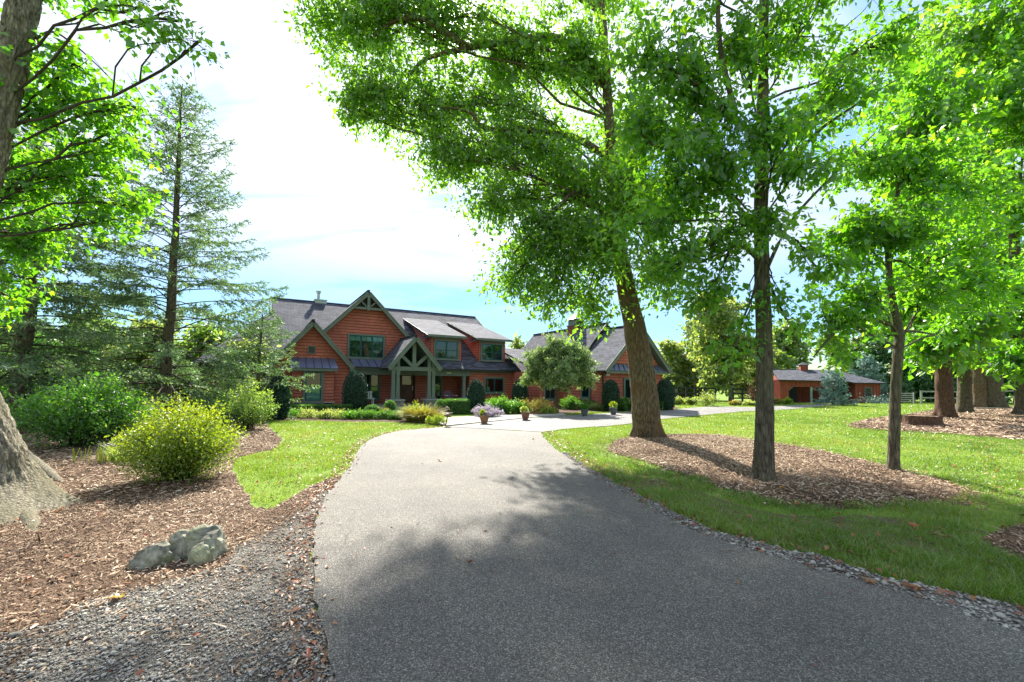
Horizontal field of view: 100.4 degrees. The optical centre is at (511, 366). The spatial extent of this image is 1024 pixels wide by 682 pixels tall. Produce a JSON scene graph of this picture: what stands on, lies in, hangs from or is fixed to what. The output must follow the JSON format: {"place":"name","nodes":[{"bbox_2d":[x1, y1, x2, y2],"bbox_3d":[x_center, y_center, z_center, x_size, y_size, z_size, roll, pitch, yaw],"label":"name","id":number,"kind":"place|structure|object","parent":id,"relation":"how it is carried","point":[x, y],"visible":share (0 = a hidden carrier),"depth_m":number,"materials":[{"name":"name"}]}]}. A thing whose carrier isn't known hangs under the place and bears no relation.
{"place":"outdoors","nodes":[
{"label":"outdoors","id":0,"kind":"place"},
{"bbox_2d":[0,0,1023,373],"label":"sky","id":1,"kind":"structure","parent":0,"point":[334,216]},
{"bbox_2d":[33,390,1023,611],"bbox_3d":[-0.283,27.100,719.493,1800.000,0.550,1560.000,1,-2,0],"label":"ground","id":2,"kind":"structure","parent":0,"point":[721,397],"depth_m":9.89,"materials":[{"name":"green plant"}]},
{"bbox_2d":[0,333,125,399],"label":"woodland tree","id":3,"kind":"object","parent":2,"relation":"on","point":[37,341],"visible":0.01,"depth_m":21.07,"materials":[{"name":"green plant"}]},
{"bbox_2d":[51,308,135,354],"bbox_3d":[-28.711,-0.148,29.632,8.899,8.676,6.928,1,-2,0],"label":"woodland tree","id":4,"kind":"object","parent":2,"relation":"on","point":[107,321],"visible":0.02,"depth_m":29.69,"materials":[{"name":"green plant"}]},
{"bbox_2d":[98,311,193,406],"bbox_3d":[-22.949,0.242,26.422,9.031,7.346,5.291,-1,-3,40],"label":"woodland tree","id":5,"kind":"object","parent":2,"relation":"on","point":[143,355],"visible":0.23,"depth_m":25.84,"materials":[{"name":"green plant"}]},
{"bbox_2d":[0,489,334,681],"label":"gravel shoulder","id":6,"kind":"object","parent":2,"relation":"on","point":[258,588],"visible":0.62,"depth_m":2.85,"materials":[{"name":"grey gravel"}]},
{"bbox_2d":[0,426,447,681],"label":"leaf litter","id":7,"kind":"object","parent":6,"relation":"on","point":[315,676],"visible":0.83,"depth_m":3.50,"materials":[{"name":"brown plant"}]},
{"bbox_2d":[0,417,340,681],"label":"mulch bed","id":8,"kind":"object","parent":2,"relation":"on","point":[56,589],"visible":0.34,"depth_m":4.71,"materials":[{"name":"brown wood"}]},
{"bbox_2d":[0,370,71,426],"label":"dark shrub","id":9,"kind":"object","parent":8,"relation":"on","point":[5,396],"visible":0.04,"depth_m":13.96,"materials":[{"name":"green plant"}]},
{"bbox_2d":[3,370,162,451],"bbox_3d":[-10.452,1.012,10.421,3.369,1.984,2.816,1,-2,0],"label":"dark shrub","id":10,"kind":"object","parent":8,"relation":"on","point":[87,415],"visible":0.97,"depth_m":9.98,"materials":[{"name":"green plant"}]},
{"bbox_2d":[0,111,186,430],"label":"spruce tree","id":11,"kind":"object","parent":8,"relation":"on","point":[26,331],"visible":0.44,"depth_m":13.94,"materials":[{"name":"green plant"}]},
{"bbox_2d":[72,444,121,463],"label":"lily stalks","id":12,"kind":"object","parent":8,"relation":"on","point":[101,455],"visible":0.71,"depth_m":8.41,"materials":[{"name":"green plant"}]},
{"bbox_2d":[0,0,230,530],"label":"leaning tree","id":13,"kind":"object","parent":8,"relation":"on","point":[29,488],"visible":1,"depth_m":6.19,"materials":[{"name":"green plant"}]},
{"bbox_2d":[99,441,147,460],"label":"lily clump","id":14,"kind":"object","parent":8,"relation":"on","point":[107,453],"visible":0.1,"depth_m":8.62,"materials":[{"name":"green plant"}]},
{"bbox_2d":[102,415,165,442],"bbox_3d":[-9.870,1.623,11.164,1.582,0.804,1.334,1,-2,0],"label":"dogwood clump","id":15,"kind":"object","parent":8,"relation":"on","point":[122,426],"visible":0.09,"depth_m":10.79,"materials":[{"name":"green plant"}]},
{"bbox_2d":[0,76,289,427],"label":"spruce tree","id":16,"kind":"object","parent":8,"relation":"on","point":[167,357],"visible":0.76,"depth_m":15.90,"materials":[{"name":"green plant"}]},
{"bbox_2d":[91,387,249,487],"bbox_3d":[-5.531,1.127,7.196,1.985,1.576,1.924,-1,-2,29],"label":"golden bush","id":17,"kind":"object","parent":8,"relation":"on","point":[171,453],"visible":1,"depth_m":6.89,"materials":[{"name":"green plant"}]},
{"bbox_2d":[125,524,227,569],"bbox_3d":[-3.102,1.718,3.999,0.772,0.416,0.439,1,-2,-12],"label":"boulder","id":18,"kind":"object","parent":8,"relation":"on","point":[202,543],"visible":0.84,"depth_m":3.93,"materials":[{"name":"grey stone"}]},
{"bbox_2d":[183,393,233,425],"bbox_3d":[-10.467,1.497,14.991,1.784,1.252,1.756,2,-2,-34],"label":"grey shrub","id":19,"kind":"object","parent":8,"relation":"on","point":[220,401],"visible":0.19,"depth_m":14.85,"materials":[{"name":"green plant"}]},
{"bbox_2d":[213,377,282,429],"bbox_3d":[-8.749,1.224,14.162,2.000,1.776,1.690,1,-2,0],"label":"golden bush","id":20,"kind":"object","parent":8,"relation":"on","point":[250,413],"visible":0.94,"depth_m":14.03,"materials":[{"name":"plant"}]},
{"bbox_2d":[138,312,234,405],"bbox_3d":[-20.004,0.472,27.332,8.828,7.897,6.284,-1,-2,36],"label":"woodland tree","id":21,"kind":"object","parent":2,"relation":"on","point":[199,334],"visible":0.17,"depth_m":26.86,"materials":[{"name":"green plant"}]},
{"bbox_2d":[195,332,298,406],"bbox_3d":[-14.249,1.134,23.494,5.351,6.095,7.224,2,-2,-32],"label":"woodland tree","id":22,"kind":"object","parent":2,"relation":"on","point":[211,386],"visible":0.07,"depth_m":22.98,"materials":[{"name":"green plant"}]},
{"bbox_2d":[232,419,445,506],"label":"lawn grass","id":23,"kind":"structure","parent":2,"relation":"on","point":[279,428],"depth_m":9.48,"materials":[{"name":"green plant"}]},
{"bbox_2d":[262,410,444,425],"bbox_3d":[-8.235,2.329,20.447,6.893,0.020,14.404,2,-3,-43],"label":"planting bed","id":24,"kind":"object","parent":2,"relation":"on","point":[354,420],"visible":0.15,"depth_m":17.76,"materials":[{"name":"soil"}]},
{"bbox_2d":[192,306,320,419],"bbox_3d":[-10.850,-0.121,17.882,4.673,4.978,5.116,1,-2,0],"label":"spruce tree","id":25,"kind":"object","parent":24,"relation":"on","point":[259,346],"visible":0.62,"depth_m":17.89,"materials":[{"name":"green plant"}]},
{"bbox_2d":[265,375,290,419],"bbox_3d":[-9.896,1.324,18.031,1.002,1.904,1.009,1,-2,0],"label":"topiary","id":26,"kind":"object","parent":24,"relation":"on","point":[280,394],"visible":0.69,"depth_m":17.79,"materials":[{"name":"green plant"}]},
{"bbox_2d":[298,407,316,417],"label":"perennial","id":27,"kind":"object","parent":24,"relation":"on","point":[307,413],"visible":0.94,"depth_m":18.54,"materials":[{"name":"green plant"}]},
{"bbox_2d":[288,403,353,414],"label":"box hedge","id":28,"kind":"object","parent":24,"relation":"on","point":[320,407],"visible":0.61,"depth_m":20.15,"materials":[{"name":"green plant"}]},
{"bbox_2d":[313,409,332,418],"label":"perennial","id":29,"kind":"object","parent":24,"relation":"on","point":[319,414],"visible":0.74,"depth_m":18.28,"materials":[{"name":"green plant"}]},
{"bbox_2d":[321,407,344,418],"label":"perennial","id":30,"kind":"object","parent":24,"relation":"on","point":[335,414],"visible":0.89,"depth_m":18.25,"materials":[{"name":"green plant"}]},
{"bbox_2d":[340,409,357,419],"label":"perennial","id":31,"kind":"object","parent":24,"relation":"on","point":[348,414],"visible":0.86,"depth_m":18.18,"materials":[{"name":"green plant"}]},
{"bbox_2d":[341,370,367,410],"bbox_3d":[-7.817,1.292,21.268,1.307,2.248,1.320,1,-2,0],"label":"topiary","id":32,"kind":"object","parent":24,"relation":"on","point":[354,387],"visible":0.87,"depth_m":20.89,"materials":[{"name":"green plant"}]},
{"bbox_2d":[350,407,372,418],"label":"perennial","id":33,"kind":"object","parent":24,"relation":"on","point":[359,412],"visible":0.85,"depth_m":18.23,"materials":[{"name":"green plant"}]},
{"bbox_2d":[362,409,385,419],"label":"perennial","id":34,"kind":"object","parent":24,"relation":"on","point":[373,415],"visible":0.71,"depth_m":18.31,"materials":[{"name":"green plant"}]},
{"bbox_2d":[383,400,396,412],"bbox_3d":[-5.862,1.995,20.509,0.682,0.807,0.696,1,-2,0],"label":"box ball","id":35,"kind":"object","parent":24,"relation":"on","point":[391,405],"visible":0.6,"depth_m":20.36,"materials":[{"name":"green plant"}]},
{"bbox_2d":[393,403,449,421],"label":"golden grass","id":36,"kind":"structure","parent":24,"relation":"on","point":[413,415],"depth_m":17.22,"materials":[{"name":"yellow plant"}]},
{"bbox_2d":[425,413,447,424],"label":"perennial","id":37,"kind":"object","parent":24,"relation":"on","point":[436,420],"visible":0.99,"depth_m":16.24,"materials":[{"name":"green plant"}]},
{"bbox_2d":[192,290,672,408],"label":"house","id":38,"kind":"structure","parent":2,"relation":"on","point":[399,357],"depth_m":28.18,"materials":[{"name":"wood"}]},
{"bbox_2d":[301,371,323,403],"bbox_3d":[-11.106,1.136,23.854,1.160,1.897,0.135,2,-2,-31],"label":"window","id":39,"kind":"structure","parent":38,"relation":"in","point":[315,396],"depth_m":23.87,"materials":[{"name":"green glass"}]},
{"bbox_2d":[347,333,384,359],"bbox_3d":[-9.308,-1.245,27.311,2.400,1.620,0.135,2,-2,-31],"label":"window","id":40,"kind":"structure","parent":38,"relation":"in","point":[359,346],"depth_m":27.31,"materials":[{"name":"green glass"}]},
{"bbox_2d":[352,374,380,400],"bbox_3d":[-9.706,1.350,28.396,1.940,1.879,0.135,2,-2,-31],"label":"window","id":41,"kind":"structure","parent":38,"relation":"in","point":[373,381],"depth_m":28.68,"materials":[{"name":"green glass"}]},
{"bbox_2d":[400,375,414,402],"bbox_3d":[-7.376,1.375,29.837,1.200,2.320,0.155,2,-2,-31],"label":"door","id":42,"kind":"structure","parent":38,"relation":"in","point":[407,382],"depth_m":29.88,"materials":[{"name":"brown wood"}]},
{"bbox_2d":[435,376,442,400],"bbox_3d":[-5.450,1.533,30.918,0.940,1.979,0.135,2,-2,-31],"label":"window","id":43,"kind":"structure","parent":38,"relation":"in","point":[438,379],"depth_m":31.02,"materials":[{"name":"glass"}]},
{"bbox_2d":[434,339,459,360],"bbox_3d":[-4.572,-1.132,29.829,1.940,1.431,0.135,2,-2,-31],"label":"window","id":44,"kind":"structure","parent":38,"relation":"in","point":[448,350],"depth_m":29.82,"materials":[{"name":"green glass"}]},
{"bbox_2d":[480,343,503,361],"bbox_3d":[-1.481,-1.031,31.661,1.950,1.381,0.135,2,-2,-31],"label":"window","id":45,"kind":"structure","parent":38,"relation":"in","point":[490,352],"depth_m":31.64,"materials":[{"name":"green glass"}]},
{"bbox_2d":[484,377,504,393],"bbox_3d":[-1.275,1.388,30.968,1.770,1.239,0.135,2,-2,-31],"label":"window","id":46,"kind":"structure","parent":38,"relation":"in","point":[503,378],"depth_m":30.97,"materials":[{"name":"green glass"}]},
{"bbox_2d":[543,386,554,400],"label":"window","id":47,"kind":"structure","parent":38,"relation":"in","point":[549,395],"depth_m":29.03,"materials":[{"name":"green glass"}]},
{"bbox_2d":[581,383,591,399],"bbox_3d":[4.723,1.481,27.406,0.135,1.309,1.020,2,-2,-31],"label":"window","id":48,"kind":"structure","parent":38,"relation":"in","point":[586,393],"depth_m":27.36,"materials":[{"name":"green glass"}]},
{"bbox_2d":[623,378,630,400],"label":"window","id":49,"kind":"structure","parent":38,"relation":"in","point":[626,382],"depth_m":27.11,"materials":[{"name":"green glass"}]},
{"bbox_2d":[434,399,447,413],"bbox_3d":[-3.557,2.041,21.475,0.790,0.852,0.768,1,-2,0],"label":"box ball","id":50,"kind":"object","parent":2,"relation":"on","point":[442,403],"visible":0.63,"depth_m":21.26,"materials":[{"name":"green plant"}]},
{"bbox_2d":[445,398,470,414],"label":"box hedge","id":51,"kind":"object","parent":2,"relation":"on","point":[459,406],"visible":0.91,"depth_m":21.57,"materials":[{"name":"green plant"}]},
{"bbox_2d":[466,379,485,412],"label":"topiary","id":52,"kind":"object","parent":2,"relation":"on","point":[476,392],"visible":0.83,"depth_m":22.14,"materials":[{"name":"green plant"}]},
{"bbox_2d":[471,403,505,416],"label":"lavender bush","id":53,"kind":"object","parent":2,"relation":"on","point":[494,412],"visible":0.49,"depth_m":19.80,"materials":[{"name":"purple plant"}]},
{"bbox_2d":[444,413,565,426],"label":"front walk","id":54,"kind":"structure","parent":2,"relation":"on","point":[455,421],"depth_m":18.72,"materials":[{"name":"concrete"}]},
{"bbox_2d":[483,392,530,413],"bbox_3d":[-0.481,1.955,22.686,2.253,1.164,2.337,3,-3,-45],"label":"leafy shrub","id":55,"kind":"object","parent":2,"relation":"on","point":[507,406],"visible":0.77,"depth_m":22.25,"materials":[{"name":"green plant"}]},
{"bbox_2d":[505,330,527,359],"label":"background tree","id":56,"kind":"object","parent":2,"relation":"on","point":[516,344],"visible":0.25,"depth_m":59.83,"materials":[{"name":"green plant"}]},
{"bbox_2d":[512,379,528,401],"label":"topiary","id":57,"kind":"object","parent":2,"relation":"on","point":[520,392],"visible":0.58,"depth_m":28.10,"materials":[{"name":"green plant"}]},
{"bbox_2d":[530,406,678,413],"bbox_3d":[6.209,2.809,29.867,10.832,0.020,17.076,1,-2,0],"label":"planting bed","id":58,"kind":"object","parent":2,"relation":"on","point":[565,410],"visible":0.09,"depth_m":25.24,"materials":[{"name":"plant"}]},
{"bbox_2d":[519,397,552,412],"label":"golden shrub","id":59,"kind":"object","parent":58,"relation":"on","point":[535,406],"visible":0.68,"depth_m":23.06,"materials":[{"name":"yellow plant"}]},
{"bbox_2d":[537,404,558,413],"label":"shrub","id":60,"kind":"object","parent":58,"relation":"on","point":[547,410],"visible":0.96,"depth_m":22.12,"materials":[{"name":"green plant"}]},
{"bbox_2d":[513,332,602,411],"bbox_3d":[2.757,0.304,23.974,4.204,4.523,4.516,-1,-3,43],"label":"ornamental tree","id":61,"kind":"object","parent":58,"relation":"on","point":[557,363],"visible":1,"depth_m":23.44,"materials":[{"name":"green plant"}]},
{"bbox_2d":[559,395,581,409],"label":"leafy shrub","id":62,"kind":"object","parent":58,"relation":"on","point":[572,403],"visible":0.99,"depth_m":26.09,"materials":[{"name":"green plant"}]},
{"bbox_2d":[602,379,619,410],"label":"topiary","id":63,"kind":"object","parent":58,"relation":"on","point":[610,392],"visible":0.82,"depth_m":24.90,"materials":[{"name":"green plant"}]},
{"bbox_2d":[617,396,630,410],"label":"boxwood shrub","id":64,"kind":"object","parent":58,"relation":"on","point":[625,403],"visible":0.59,"depth_m":25.53,"materials":[{"name":"green plant"}]},
{"bbox_2d":[657,378,675,409],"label":"topiary","id":65,"kind":"object","parent":58,"relation":"on","point":[665,390],"visible":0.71,"depth_m":26.32,"materials":[{"name":"green plant"}]},
{"bbox_2d":[241,411,1023,614],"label":"leaf litter","id":66,"kind":"object","parent":2,"relation":"on","point":[939,589],"visible":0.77,"depth_m":6.27,"materials":[{"name":"brown plant"}]},
{"bbox_2d":[448,404,836,431],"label":"forecourt","id":67,"kind":"structure","parent":2,"relation":"on","point":[548,423],"depth_m":18.79,"materials":[{"name":"concrete"}]},
{"bbox_2d":[479,409,491,422],"bbox_3d":[-1.044,1.958,16.904,0.566,0.585,0.422,1,-2,0],"label":"plant pot","id":68,"kind":"object","parent":67,"relation":"on","point":[484,416],"visible":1,"depth_m":16.81,"materials":[{"name":"ceramic"}]},
{"bbox_2d":[520,405,529,419],"bbox_3d":[0.559,2.013,18.725,0.467,0.636,0.462,1,-2,0],"label":"plant pot","id":69,"kind":"object","parent":67,"relation":"on","point":[525,412],"visible":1,"depth_m":18.62,"materials":[{"name":"ceramic"}]},
{"bbox_2d":[654,336,713,400],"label":"background tree","id":70,"kind":"object","parent":2,"relation":"on","point":[680,365],"visible":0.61,"depth_m":50.46,"materials":[{"name":"green plant"}]},
{"bbox_2d":[674,387,715,400],"bbox_3d":[16.030,2.568,37.919,4.199,1.450,0.160,1,-2,0],"label":"paddock fence","id":71,"kind":"object","parent":2,"relation":"on","point":[686,388],"visible":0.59,"depth_m":37.86,"materials":[{"name":"black wood"}]},
{"bbox_2d":[693,389,722,405],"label":"bush","id":72,"kind":"object","parent":2,"relation":"on","point":[711,398],"visible":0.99,"depth_m":31.76,"materials":[{"name":"green plant"}]},
{"bbox_2d":[675,292,775,401],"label":"background tree","id":73,"kind":"object","parent":2,"relation":"on","point":[715,376],"visible":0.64,"depth_m":43.86,"materials":[{"name":"green plant"}]},
{"bbox_2d":[732,388,753,401],"bbox_3d":[19.995,2.599,36.919,1.875,1.400,0.160,1,-2,0],"label":"paddock fence","id":74,"kind":"object","parent":2,"relation":"on","point":[742,398],"visible":0.6,"depth_m":36.86,"materials":[{"name":"black wood"}]},
{"bbox_2d":[719,332,785,399],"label":"background tree","id":75,"kind":"object","parent":2,"relation":"on","point":[743,384],"visible":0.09,"depth_m":55.02,"materials":[{"name":"green plant"}]},
{"bbox_2d":[562,451,1023,631],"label":"gravel verge","id":76,"kind":"structure","parent":2,"relation":"on","point":[983,602],"depth_m":3.73,"materials":[{"name":"grey gravel"}]},
{"bbox_2d":[607,434,979,508],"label":"mulch island","id":77,"kind":"structure","parent":2,"relation":"on","point":[824,502],"depth_m":7.60,"materials":[{"name":"brown wood"}]},
{"bbox_2d":[273,0,719,437],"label":"shade tree","id":78,"kind":"object","parent":77,"relation":"on","point":[551,235],"visible":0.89,"depth_m":12.58,"materials":[{"name":"green plant"}]},
{"bbox_2d":[597,0,940,481],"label":"ash tree","id":79,"kind":"object","parent":77,"relation":"on","point":[752,54],"visible":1,"depth_m":7.07,"materials":[{"name":"green plant"}]},
{"bbox_2d":[780,113,1023,470],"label":"young tree","id":80,"kind":"object","parent":77,"relation":"on","point":[926,284],"visible":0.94,"depth_m":8.33,"materials":[{"name":"green plant"}]},
{"bbox_2d":[772,318,819,369],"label":"background tree","id":81,"kind":"object","parent":2,"relation":"on","point":[793,355],"visible":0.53,"depth_m":60.56,"materials":[{"name":"green plant"}]},
{"bbox_2d":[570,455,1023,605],"bbox_3d":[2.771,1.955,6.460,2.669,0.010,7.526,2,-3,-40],"label":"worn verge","id":82,"kind":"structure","parent":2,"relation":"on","point":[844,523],"depth_m":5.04,"materials":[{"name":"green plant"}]},
{"bbox_2d":[982,524,1023,564],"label":"mulch patch","id":83,"kind":"object","parent":82,"relation":"on","point":[1006,535],"visible":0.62,"depth_m":4.65,"materials":[{"name":"brown wood"}]},
{"bbox_2d":[984,523,1023,561],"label":"mulch chips","id":84,"kind":"object","parent":83,"relation":"on","point":[1012,541],"visible":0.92,"depth_m":4.62,"materials":[{"name":"brown wood"}]},
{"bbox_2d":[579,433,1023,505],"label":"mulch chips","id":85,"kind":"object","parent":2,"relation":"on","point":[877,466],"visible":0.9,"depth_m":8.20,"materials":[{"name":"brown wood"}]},
{"bbox_2d":[812,370,859,405],"bbox_3d":[27.065,1.909,35.972,3.260,3.307,3.100,0,-2,18],"label":"blue spruce","id":86,"kind":"object","parent":2,"relation":"on","point":[834,393],"visible":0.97,"depth_m":35.69,"materials":[{"name":"grey plant"}]},
{"bbox_2d":[807,312,887,376],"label":"background tree","id":87,"kind":"object","parent":2,"relation":"on","point":[854,340],"visible":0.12,"depth_m":64.71,"materials":[{"name":"green plant"}]},
{"bbox_2d":[848,354,889,398],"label":"spruce tree","id":88,"kind":"object","parent":2,"relation":"on","point":[873,366],"visible":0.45,"depth_m":57.38,"materials":[{"name":"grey plant"}]},
{"bbox_2d":[857,393,888,403],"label":"shrub","id":89,"kind":"object","parent":2,"relation":"on","point":[877,401],"visible":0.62,"depth_m":41.87,"materials":[{"name":"green plant"}]},
{"bbox_2d":[850,331,934,401],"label":"hedgerow tree","id":90,"kind":"object","parent":2,"relation":"on","point":[884,357],"visible":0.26,"depth_m":60.75,"materials":[{"name":"green plant"}]},
{"bbox_2d":[902,324,956,402],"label":"hedgerow tree","id":91,"kind":"object","parent":2,"relation":"on","point":[922,383],"visible":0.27,"depth_m":57.76,"materials":[{"name":"green plant"}]},
{"bbox_2d":[847,406,1023,439],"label":"mulch bed","id":92,"kind":"object","parent":2,"relation":"on","point":[928,429],"visible":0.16,"depth_m":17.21,"materials":[{"name":"brown wood"}]},
{"bbox_2d":[823,0,1002,407],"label":"old tree","id":93,"kind":"object","parent":92,"relation":"on","point":[980,392],"visible":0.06,"depth_m":33.96,"materials":[{"name":"green plant"}]},
{"bbox_2d":[901,414,943,425],"bbox_3d":[17.208,2.258,17.908,1.685,0.437,1.346,1,-2,0],"label":"tree stump","id":94,"kind":"object","parent":92,"relation":"on","point":[921,419],"visible":0.87,"depth_m":17.53,"materials":[{"name":"brown wood"}]},
{"bbox_2d":[823,41,1023,417],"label":"old tree","id":95,"kind":"object","parent":92,"relation":"on","point":[940,358],"visible":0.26,"depth_m":21.02,"materials":[{"name":"green plant"}]},
{"bbox_2d":[875,0,1023,412],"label":"old tree","id":96,"kind":"object","parent":92,"relation":"on","point":[964,400],"visible":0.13,"depth_m":25.73,"materials":[{"name":"green plant"}]},
{"bbox_2d":[928,0,1023,414],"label":"old tree","id":97,"kind":"object","parent":92,"relation":"on","point":[1009,103],"visible":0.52,"depth_m":22.96,"materials":[{"name":"green plant"}]},
{"bbox_2d":[943,7,1023,407],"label":"old tree","id":98,"kind":"object","parent":92,"relation":"on","point":[996,396],"visible":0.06,"depth_m":31.74,"materials":[{"name":"green plant"}]},
{"bbox_2d":[920,390,1013,403],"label":"rail fence","id":99,"kind":"object","parent":2,"relation":"on","point":[921,400],"visible":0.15,"depth_m":40.83,"materials":[{"name":"grey wood"}]},
{"bbox_2d":[923,371,1013,401],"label":"hedgerow tree","id":100,"kind":"object","parent":2,"relation":"on","point":[932,379],"visible":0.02,"depth_m":58.31,"materials":[{"name":"green plant"}]},
{"bbox_2d":[1002,340,1013,402],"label":"hedgerow tree","id":101,"kind":"object","parent":2,"relation":"on","point":[1005,380],"visible":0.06,"depth_m":56.34,"materials":[{"name":"green plant"}]},
{"bbox_2d":[312,427,1023,681],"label":"driveway","id":102,"kind":"structure","parent":0,"point":[657,597],"depth_m":3.34,"materials":[{"name":"grey asphalt"}]},
{"bbox_2d":[773,362,885,403],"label":"barn","id":103,"kind":"structure","parent":0,"point":[802,384],"depth_m":45.70,"materials":[{"name":"red painted wood siding"},{"name":"shingle"}]},
{"bbox_2d":[789,387,796,402],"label":"stall door","id":104,"kind":"structure","parent":103,"relation":"in","point":[793,392],"depth_m":48.42,"materials":[{"name":"wood"}]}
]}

